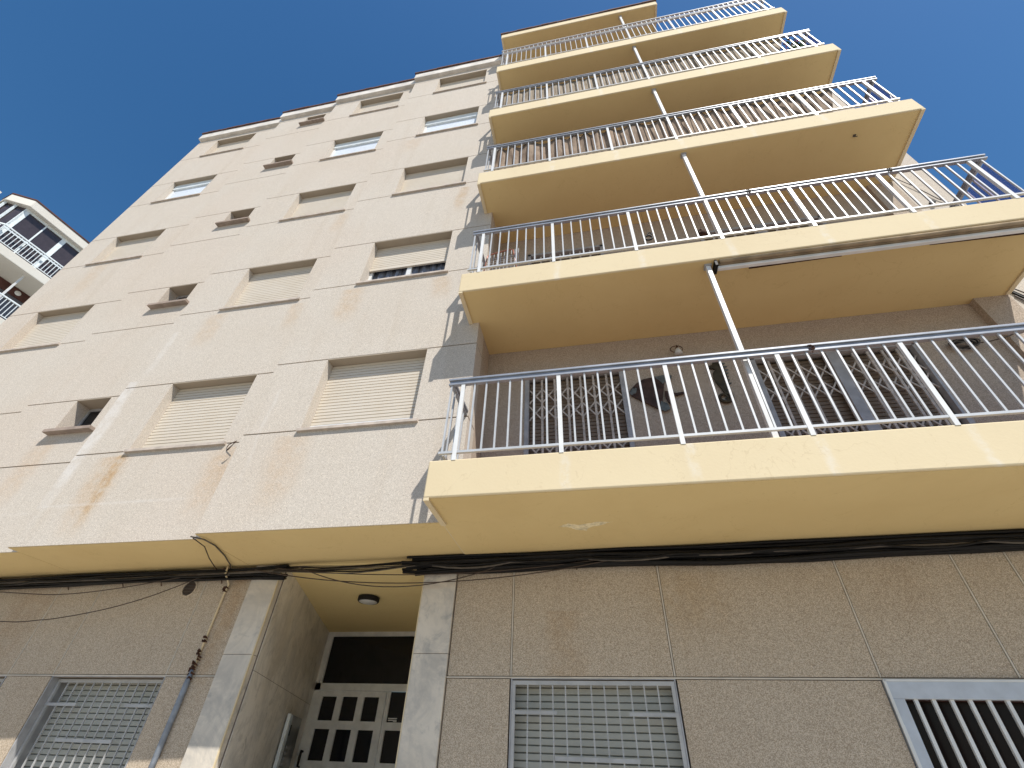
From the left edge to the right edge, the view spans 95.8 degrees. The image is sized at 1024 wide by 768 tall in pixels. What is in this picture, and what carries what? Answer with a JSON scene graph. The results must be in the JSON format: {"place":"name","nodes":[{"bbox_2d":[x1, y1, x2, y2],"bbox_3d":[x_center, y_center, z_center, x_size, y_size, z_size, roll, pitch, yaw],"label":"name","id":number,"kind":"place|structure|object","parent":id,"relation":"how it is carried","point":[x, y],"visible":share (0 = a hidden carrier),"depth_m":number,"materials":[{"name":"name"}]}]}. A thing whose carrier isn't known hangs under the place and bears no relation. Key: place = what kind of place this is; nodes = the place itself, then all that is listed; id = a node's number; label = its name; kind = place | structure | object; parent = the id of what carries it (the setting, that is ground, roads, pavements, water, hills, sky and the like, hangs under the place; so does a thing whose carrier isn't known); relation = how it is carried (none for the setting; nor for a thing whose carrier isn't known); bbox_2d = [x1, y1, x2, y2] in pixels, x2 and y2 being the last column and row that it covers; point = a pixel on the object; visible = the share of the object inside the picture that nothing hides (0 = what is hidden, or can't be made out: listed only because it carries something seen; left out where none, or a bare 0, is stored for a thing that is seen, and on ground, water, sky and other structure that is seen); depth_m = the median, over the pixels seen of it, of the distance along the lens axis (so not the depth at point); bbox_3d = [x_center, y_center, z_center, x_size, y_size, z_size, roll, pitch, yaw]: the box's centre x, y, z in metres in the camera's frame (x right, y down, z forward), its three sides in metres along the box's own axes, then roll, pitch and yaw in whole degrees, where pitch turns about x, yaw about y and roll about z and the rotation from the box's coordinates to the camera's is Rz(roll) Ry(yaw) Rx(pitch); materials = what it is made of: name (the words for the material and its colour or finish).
{"place":"outdoors","nodes":[
{"label":"outdoors","id":0,"kind":"place"},
{"bbox_2d":[483,248,518,270],"bbox_3d":[-0.136,-1.736,6.614,0.520,0.852,0.170,-5,-41,9],"label":"clothes rack","id":1,"kind":"object","parent":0,"point":[502,259],"visible":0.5,"depth_m":6.70,"materials":[{"name":"white metal"}]},
{"bbox_2d":[0,0,1023,242],"label":"sky","id":2,"kind":"structure","parent":0,"point":[100,100],"materials":[{"name":"blue"}]},
{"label":"pavement","id":3,"kind":"structure","parent":0,"visible":0},
{"bbox_2d":[0,0,1023,767],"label":"apartment building","id":4,"kind":"structure","parent":3,"relation":"on","point":[336,334],"depth_m":5.68,"materials":[{"name":"paint"}]},
{"bbox_2d":[0,304,94,352],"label":"window","id":5,"kind":"structure","parent":4,"relation":"in","point":[46,328],"depth_m":9.68,"materials":[{"name":"paint"}]},
{"bbox_2d":[42,397,111,435],"bbox_3d":[-6.598,0.544,7.239,0.845,0.683,0.390,-5,-41,9],"label":"window","id":6,"kind":"structure","parent":4,"relation":"in","point":[80,417],"depth_m":7.40,"materials":[{"name":"paint"}]},
{"bbox_2d":[0,676,165,767],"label":"window","id":7,"kind":"structure","parent":4,"relation":"in","point":[74,723],"depth_m":5.19,"materials":[{"name":"grey paint"}]},
{"bbox_2d":[85,229,165,265],"bbox_3d":[-9.368,-3.302,11.400,1.571,1.236,0.278,-5,-41,9],"label":"window","id":8,"kind":"structure","parent":4,"relation":"in","point":[134,245],"depth_m":11.60,"materials":[{"name":"paint"}]},
{"bbox_2d":[147,283,197,308],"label":"window","id":9,"kind":"structure","parent":4,"relation":"in","point":[176,295],"depth_m":9.25,"materials":[{"name":"paint"}]},
{"bbox_2d":[150,174,216,203],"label":"window","id":10,"kind":"structure","parent":4,"relation":"in","point":[191,187],"depth_m":13.51,"materials":[{"name":"paint"}]},
{"bbox_2d":[148,565,229,767],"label":"wall pipe","id":11,"kind":"object","parent":4,"relation":"attached to","point":[167,728],"depth_m":4.93,"materials":[{"name":"grey metal"}]},
{"bbox_2d":[181,581,197,596],"bbox_3d":[-4.047,2.564,5.801,0.210,0.210,0.018,-5,-41,9],"label":"wall vent","id":12,"kind":"object","parent":4,"relation":"attached to","point":[188,589],"depth_m":5.80,"materials":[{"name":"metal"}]},
{"bbox_2d":[123,374,257,452],"bbox_3d":[-4.420,0.454,6.586,1.537,1.236,0.278,-5,-41,9],"label":"window","id":13,"kind":"structure","parent":4,"relation":"in","point":[192,414],"depth_m":6.67,"materials":[{"name":"paint"}]},
{"bbox_2d":[193,538,217,569],"bbox_3d":[-3.553,2.024,5.428,0.088,0.051,1.034,9,-41,-8],"label":"soffit cable","id":14,"kind":"object","parent":4,"relation":"attached to","point":[206,552],"visible":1,"depth_m":5.29,"materials":[{"name":"black rubber"}]},
{"bbox_2d":[190,536,230,568],"bbox_3d":[-3.437,1.991,5.414,0.163,0.034,1.000,2,-40,0],"label":"soffit cable","id":15,"kind":"object","parent":4,"relation":"attached to","point":[213,545],"visible":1,"depth_m":5.21,"materials":[{"name":"black rubber"}]},
{"bbox_2d":[199,133,255,156],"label":"window","id":16,"kind":"structure","parent":4,"relation":"in","point":[236,143],"depth_m":15.41,"materials":[{"name":"paint"}]},
{"bbox_2d":[215,207,255,226],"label":"window","id":17,"kind":"structure","parent":4,"relation":"in","point":[240,216],"depth_m":11.05,"materials":[{"name":"paint"}]},
{"bbox_2d":[219,258,317,310],"bbox_3d":[-4.320,-1.761,8.455,1.537,1.236,0.278,-5,-41,9],"label":"window","id":18,"kind":"structure","parent":4,"relation":"in","point":[277,283],"depth_m":8.60,"materials":[{"name":"paint"}]},
{"bbox_2d":[263,154,295,168],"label":"window","id":19,"kind":"structure","parent":4,"relation":"in","point":[284,160],"depth_m":12.56,"materials":[{"name":"paint"}]},
{"bbox_2d":[273,713,301,767],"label":"intercom panel","id":20,"kind":"object","parent":4,"relation":"attached to","point":[284,754],"visible":1,"depth_m":6.43,"materials":[{"name":"metal"}]},
{"bbox_2d":[299,114,325,125],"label":"window","id":21,"kind":"structure","parent":4,"relation":"in","point":[320,118],"depth_m":14.42,"materials":[{"name":"paint"}]},
{"bbox_2d":[279,183,355,221],"bbox_3d":[-4.219,-3.977,10.324,1.537,1.236,0.278,-5,-41,9],"label":"window","id":22,"kind":"structure","parent":4,"relation":"in","point":[334,199],"depth_m":10.53,"materials":[{"name":"paint"}]},
{"bbox_2d":[294,690,386,767],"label":"entrance door","id":23,"kind":"structure","parent":4,"relation":"in","point":[342,729],"depth_m":7.44,"materials":[{"name":"grey paint"}]},
{"bbox_2d":[319,131,382,160],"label":"window","id":24,"kind":"structure","parent":4,"relation":"in","point":[367,142],"depth_m":12.43,"materials":[{"name":"paint"}]},
{"bbox_2d":[296,348,427,431],"bbox_3d":[-1.836,0.119,6.051,1.568,1.236,0.288,-5,-41,9],"label":"window","id":25,"kind":"structure","parent":4,"relation":"in","point":[382,388],"depth_m":6.13,"materials":[{"name":"paint"}]},
{"bbox_2d":[358,594,379,604],"bbox_3d":[-2.045,3.079,6.591,0.300,0.092,0.300,-5,-41,9],"label":"ceiling lamp","id":26,"kind":"object","parent":4,"relation":"attached to","point":[368,599],"visible":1,"depth_m":6.51,"materials":[{"name":"white glass"}]},
{"bbox_2d":[349,92,403,115],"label":"window","id":27,"kind":"structure","parent":4,"relation":"in","point":[390,101],"depth_m":14.34,"materials":[{"name":"paint"}]},
{"bbox_2d":[356,230,452,284],"bbox_3d":[-1.734,-2.092,7.924,1.568,1.236,0.299,-5,-41,9],"label":"window","id":28,"kind":"structure","parent":4,"relation":"in","point":[421,255],"depth_m":8.09,"materials":[{"name":"paint"}]},
{"bbox_2d":[391,157,467,195],"bbox_3d":[-1.635,-4.311,9.789,1.568,1.236,0.288,-5,-41,9],"label":"window","id":29,"kind":"structure","parent":4,"relation":"in","point":[447,173],"depth_m":10.01,"materials":[{"name":"paint"}]},
{"bbox_2d":[416,106,478,136],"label":"window","id":30,"kind":"structure","parent":4,"relation":"in","point":[467,117],"depth_m":11.91,"materials":[{"name":"paint"}]},
{"bbox_2d":[433,69,486,93],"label":"window","id":31,"kind":"structure","parent":4,"relation":"in","point":[478,77],"depth_m":13.82,"materials":[{"name":"paint"}]},
{"bbox_2d":[0,529,1023,589],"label":"cable bundle","id":32,"kind":"object","parent":4,"relation":"attached to","point":[942,543],"visible":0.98,"depth_m":4.74,"materials":[{"name":"rubber"}]},
{"bbox_2d":[0,574,197,594],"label":"hanging cable","id":33,"kind":"object","parent":32,"relation":"hanging from","point":[93,591],"visible":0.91,"depth_m":5.92,"materials":[{"name":"black rubber"}]},
{"bbox_2d":[0,575,204,621],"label":"hanging cable","id":34,"kind":"object","parent":32,"relation":"hanging from","point":[101,609],"visible":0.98,"depth_m":5.75,"materials":[{"name":"black rubber"}]},
{"bbox_2d":[298,565,500,586],"bbox_3d":[-1.276,2.141,5.195,2.604,0.273,0.011,-6,-41,10],"label":"hanging cable","id":35,"kind":"object","parent":32,"relation":"hanging from","point":[392,586],"visible":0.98,"depth_m":5.12,"materials":[{"name":"black rubber"}]},
{"bbox_2d":[255,561,604,583],"bbox_3d":[-0.983,2.097,5.146,4.404,0.230,0.011,-7,-41,11],"label":"hanging cable","id":36,"kind":"object","parent":32,"relation":"hanging from","point":[435,582],"visible":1,"depth_m":5.04,"materials":[{"name":"black rubber"}]},
{"bbox_2d":[277,560,594,574],"bbox_3d":[-0.809,2.045,5.152,4.153,0.151,0.011,-7,-41,11],"label":"hanging cable","id":37,"kind":"object","parent":32,"relation":"hanging from","point":[444,573],"visible":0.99,"depth_m":5.08,"materials":[{"name":"black rubber"}]},
{"bbox_2d":[528,244,603,264],"bbox_3d":[0.914,-1.573,7.614,1.325,2.000,0.140,-5,-41,9],"label":"balcony door","id":38,"kind":"structure","parent":4,"relation":"in","point":[597,247],"depth_m":8.18,"materials":[{"name":"grey paint"}]},
{"bbox_2d":[524,371,634,454],"bbox_3d":[0.814,0.642,5.745,1.325,2.000,0.140,-5,-41,9],"label":"balcony door","id":39,"kind":"structure","parent":4,"relation":"in","point":[595,420],"depth_m":5.97,"materials":[{"name":"grey paint"}]},
{"bbox_2d":[508,678,689,767],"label":"window","id":40,"kind":"structure","parent":4,"relation":"in","point":[554,724],"depth_m":4.13,"materials":[{"name":"grey paint"}]},
{"bbox_2d":[502,40,781,105],"bbox_3d":[2.698,-6.541,9.811,5.921,0.926,0.031,-5,-41,9],"label":"balcony railing","id":41,"kind":"object","parent":4,"relation":"on","point":[561,87],"visible":0.53,"depth_m":9.89,"materials":[{"name":"white metal"}]},
{"bbox_2d":[641,215,652,240],"bbox_3d":[2.075,-2.509,7.235,0.140,0.938,0.035,-5,-41,9],"label":"hanging ornament","id":42,"kind":"object","parent":4,"relation":"hanging from","point":[649,235],"visible":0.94,"depth_m":6.99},
{"bbox_2d":[630,375,683,411],"bbox_3d":[1.826,0.118,5.831,0.664,0.579,0.036,-5,-41,9],"label":"fish ornament","id":43,"kind":"object","parent":4,"relation":"attached to","point":[648,391],"visible":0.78,"depth_m":5.86,"materials":[{"name":"black metal"}]},
{"bbox_2d":[494,90,832,170],"bbox_3d":[2.519,-4.323,7.958,5.761,0.936,0.062,-5,-41,9],"label":"balcony railing","id":44,"kind":"object","parent":4,"relation":"on","point":[700,123],"visible":0.65,"depth_m":8.00,"materials":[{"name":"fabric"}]},
{"bbox_2d":[670,345,682,355],"bbox_3d":[2.192,-0.456,6.174,0.153,0.206,0.147,-28,-49,31],"label":"wall lantern","id":45,"kind":"object","parent":4,"relation":"attached to","point":[678,352],"depth_m":6.09,"materials":[{"name":"metal"}]},
{"bbox_2d":[688,198,706,236],"bbox_3d":[2.771,-2.551,6.992,0.160,1.140,0.115,-5,-41,9],"label":"hanging pot","id":46,"kind":"object","parent":4,"relation":"hanging from","point":[702,233],"visible":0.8,"depth_m":6.63,"materials":[{"name":"metal"}]},
{"bbox_2d":[708,362,733,403],"bbox_3d":[2.623,-0.033,5.772,0.235,0.687,0.056,-5,-41,9],"label":"seahorse ornament","id":47,"kind":"object","parent":4,"relation":"attached to","point":[718,378],"visible":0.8,"depth_m":5.78,"materials":[{"name":"black metal"}]},
{"bbox_2d":[701,216,826,240],"bbox_3d":[4.054,-1.856,7.079,1.900,1.960,0.140,-5,-41,9],"label":"balcony door","id":48,"kind":"structure","parent":4,"relation":"in","point":[792,221],"depth_m":7.62,"materials":[{"name":"grey paint"}]},
{"bbox_2d":[782,38,808,52],"bbox_3d":[5.711,-6.677,9.347,0.538,0.750,0.448,-5,-41,9],"label":"potted plant","id":49,"kind":"object","parent":4,"relation":"on","point":[795,42],"visible":0.25,"depth_m":9.31,"materials":[{"name":"green plant"}]},
{"bbox_2d":[807,344,814,352],"bbox_3d":[2.837,-0.333,4.403,0.059,0.071,0.088,-5,-41,9],"label":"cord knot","id":50,"kind":"object","parent":4,"relation":"attached to","point":[812,347],"visible":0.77,"depth_m":4.37,"materials":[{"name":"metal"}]},
{"bbox_2d":[749,343,975,436],"bbox_3d":[3.954,0.359,5.211,1.900,1.960,0.140,-5,-41,9],"label":"balcony door","id":51,"kind":"structure","parent":4,"relation":"in","point":[780,419],"depth_m":5.44,"materials":[{"name":"grey paint"}]},
{"bbox_2d":[712,220,1023,273],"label":"awning","id":52,"kind":"object","parent":4,"relation":"attached to","point":[1004,229],"visible":1,"depth_m":5.22,"materials":[{"name":"metal"}]},
{"bbox_2d":[895,178,959,205],"bbox_3d":[6.535,-3.026,7.273,0.542,1.256,0.024,-5,-41,9],"label":"wall wire","id":53,"kind":"object","parent":4,"relation":"attached to","point":[920,189],"depth_m":7.29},
{"bbox_2d":[881,679,1023,767],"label":"window","id":54,"kind":"structure","parent":4,"relation":"in","point":[943,723],"depth_m":3.61,"materials":[{"name":"blue paint"}]},
{"bbox_2d":[948,334,1012,348],"bbox_3d":[5.615,-0.552,5.407,0.939,0.252,0.080,-8,-41,12],"label":"cable coil","id":55,"kind":"object","parent":4,"relation":"hanging from","point":[976,342],"visible":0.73,"depth_m":5.41,"materials":[{"name":"black plastic"}]},
{"bbox_3d":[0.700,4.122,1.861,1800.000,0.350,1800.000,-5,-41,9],"label":"ground","id":56,"kind":"structure","parent":0,"visible":0},
{"bbox_2d":[0,191,89,324],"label":"neighbour building","id":57,"kind":"structure","parent":56,"relation":"on","point":[41,244],"depth_m":22.93,"materials":[{"name":"white paint"}]}
]}

